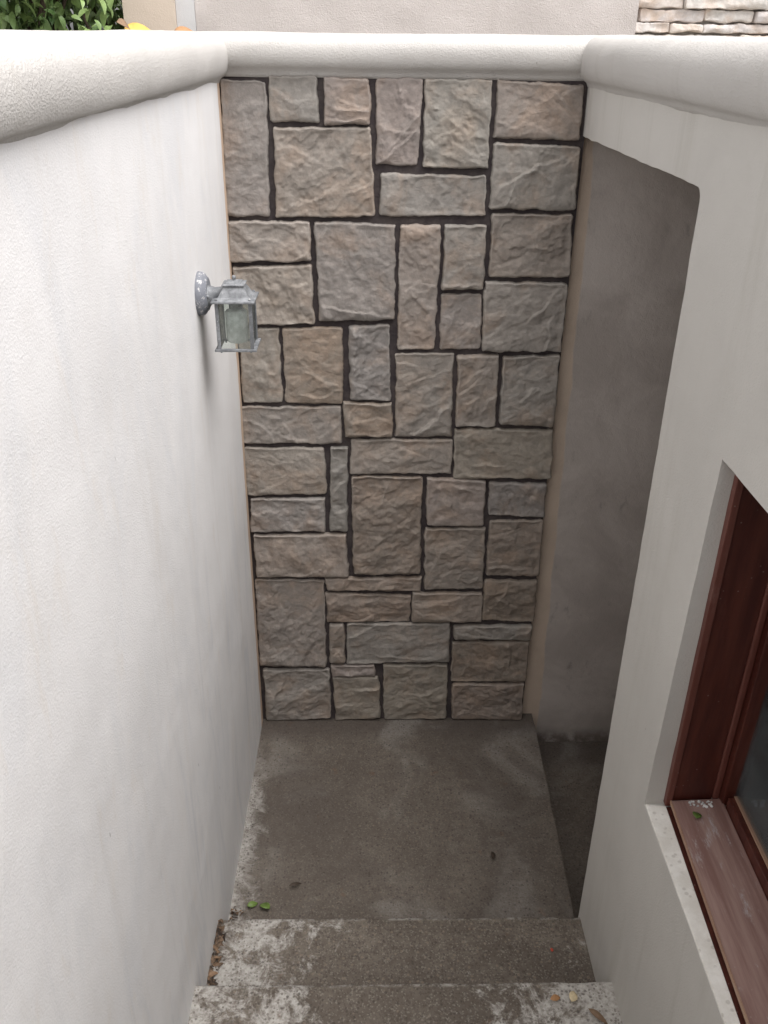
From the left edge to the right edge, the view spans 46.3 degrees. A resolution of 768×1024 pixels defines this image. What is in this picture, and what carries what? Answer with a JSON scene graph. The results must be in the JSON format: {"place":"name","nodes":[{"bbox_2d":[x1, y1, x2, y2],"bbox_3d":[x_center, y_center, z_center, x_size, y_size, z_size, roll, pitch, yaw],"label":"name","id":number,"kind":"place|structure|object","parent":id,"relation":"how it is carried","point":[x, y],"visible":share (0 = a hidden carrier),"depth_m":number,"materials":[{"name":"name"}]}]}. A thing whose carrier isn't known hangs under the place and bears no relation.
{"place":"outdoors","nodes":[
{"label":"outdoors","id":0,"kind":"place"},
{"bbox_2d":[18,1,120,30],"label":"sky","id":1,"kind":"structure","parent":0,"point":[71,24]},
{"bbox_2d":[228,713,573,920],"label":"floor","id":2,"kind":"structure","parent":0,"point":[381,818],"depth_m":3.32,"materials":[{"name":"concrete"}]},
{"bbox_2d":[207,906,246,985],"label":"leaf litter","id":3,"kind":"object","parent":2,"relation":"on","point":[219,938],"visible":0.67,"depth_m":2.68,"materials":[{"name":"brown plant"}]},
{"bbox_2d":[247,901,257,906],"bbox_3d":[-0.439,1.311,2.998,0.039,0.016,0.018,-13,31,-24],"label":"fallen leaf","id":4,"kind":"object","parent":2,"relation":"on","point":[252,903],"visible":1,"depth_m":3.00,"materials":[{"name":"green plant"}]},
{"bbox_2d":[260,902,269,908],"bbox_3d":[-0.398,1.314,2.991,0.038,0.019,0.031,0,28,-1],"label":"fallen leaf","id":5,"kind":"object","parent":2,"relation":"on","point":[265,905],"visible":1,"depth_m":2.99,"materials":[{"name":"green plant"}]},
{"bbox_2d":[289,882,301,885],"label":"fallen leaf","id":6,"kind":"object","parent":2,"relation":"on","point":[294,883],"visible":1,"depth_m":3.06,"materials":[{"name":"brown plant"}]},
{"bbox_2d":[188,917,622,1023],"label":"staircase","id":7,"kind":"structure","parent":2,"relation":"on","point":[515,970],"depth_m":2.62,"materials":[{"name":"concrete"}]},
{"bbox_2d":[550,994,560,1000],"bbox_3d":[0.456,1.292,2.382,0.031,0.016,0.018,0,28,-1],"label":"fallen leaf","id":8,"kind":"object","parent":7,"relation":"on","point":[554,997],"visible":1,"depth_m":2.38,"materials":[{"name":"orange plant"}]},
{"bbox_2d":[569,991,577,1001],"bbox_3d":[0.504,1.288,2.392,0.023,0.015,0.033,0,28,-1],"label":"fallen leaf","id":9,"kind":"object","parent":7,"relation":"on","point":[573,996],"visible":1,"depth_m":2.38,"materials":[{"name":"beige plant"}]},
{"bbox_2d":[588,1008,607,1023],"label":"fallen leaf","id":10,"kind":"object","parent":7,"relation":"on","point":[597,1014],"visible":1,"depth_m":2.33,"materials":[{"name":"brown plant"}]},
{"bbox_2d":[538,741,607,917],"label":"passage floor","id":11,"kind":"structure","parent":0,"point":[573,771],"depth_m":3.67,"materials":[{"name":"concrete"}]},
{"label":"ground","id":12,"kind":"structure","parent":0,"visible":0},
{"bbox_2d":[0,29,262,1023],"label":"stucco wall","id":13,"kind":"structure","parent":12,"relation":"on","point":[130,709],"depth_m":1.67,"materials":[{"name":"white paint"}]},
{"bbox_2d":[117,18,129,29],"bbox_3d":[-0.762,-1.431,2.634,0.025,0.032,0.043,10,29,18],"label":"fallen leaf","id":14,"kind":"object","parent":13,"relation":"on","point":[121,21],"visible":0.89,"depth_m":2.63,"materials":[{"name":"brown plant"}]},
{"bbox_2d":[124,23,149,29],"bbox_3d":[-0.764,-1.500,2.774,0.079,0.024,0.038,0,28,-1],"label":"fallen leaf","id":15,"kind":"object","parent":13,"relation":"on","point":[135,26],"visible":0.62,"depth_m":2.78,"materials":[{"name":"yellow plant"}]},
{"bbox_2d":[174,26,191,30],"bbox_3d":[-0.624,-1.502,2.788,0.058,0.015,0.028,0,28,-1],"label":"fallen leaf","id":16,"kind":"object","parent":13,"relation":"on","point":[181,28],"visible":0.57,"depth_m":2.79,"materials":[{"name":"orange plant"}]},
{"bbox_2d":[195,271,260,352],"bbox_3d":[-0.421,-0.544,2.424,0.158,0.208,0.117,0,28,-1],"label":"wall lantern","id":17,"kind":"object","parent":13,"relation":"attached to","point":[234,293],"depth_m":2.40,"materials":[{"name":"paint"}]},
{"bbox_2d":[122,0,176,30],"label":"pillar","id":18,"kind":"structure","parent":12,"relation":"on","point":[155,14],"depth_m":3.00,"materials":[{"name":"beige paint"}]},
{"bbox_2d":[175,0,638,34],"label":"rendered wall","id":19,"kind":"structure","parent":12,"relation":"on","point":[573,17],"depth_m":3.04,"materials":[{"name":"paint"}]},
{"bbox_2d":[202,31,699,741],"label":"stone wall","id":20,"kind":"structure","parent":12,"relation":"on","point":[460,263],"depth_m":3.11,"materials":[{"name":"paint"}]},
{"bbox_2d":[578,35,767,1023],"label":"stucco wall","id":21,"kind":"structure","parent":12,"relation":"on","point":[673,913],"depth_m":1.92,"materials":[{"name":"white paint"}]},
{"bbox_2d":[693,811,701,818],"bbox_3d":[0.723,0.700,2.073,0.022,0.012,0.022,-14,31,-26],"label":"fallen leaf","id":22,"kind":"object","parent":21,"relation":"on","point":[697,815],"visible":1,"depth_m":2.07,"materials":[{"name":"green plant"}]},
{"bbox_2d":[688,800,712,807],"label":"paint flakes","id":23,"kind":"object","parent":21,"relation":"on","point":[704,805],"visible":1,"depth_m":2.11,"materials":[{"name":"white paint"}]},
{"bbox_2d":[646,475,767,1023],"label":"window","id":24,"kind":"structure","parent":21,"relation":"in","point":[717,861],"depth_m":1.93,"materials":[{"name":"brown wood"}]},
{"bbox_2d":[635,0,767,36],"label":"ledgestone wall","id":25,"kind":"structure","parent":12,"relation":"on","point":[740,18],"depth_m":3.08,"materials":[{"name":"beige stone"}]},
{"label":"planting soil","id":26,"kind":"structure","parent":12,"relation":"on","visible":0},
{"bbox_2d":[0,0,124,30],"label":"leafy shrub","id":27,"kind":"object","parent":26,"relation":"on","point":[54,15],"visible":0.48,"depth_m":2.96,"materials":[{"name":"green plant"}]}
]}

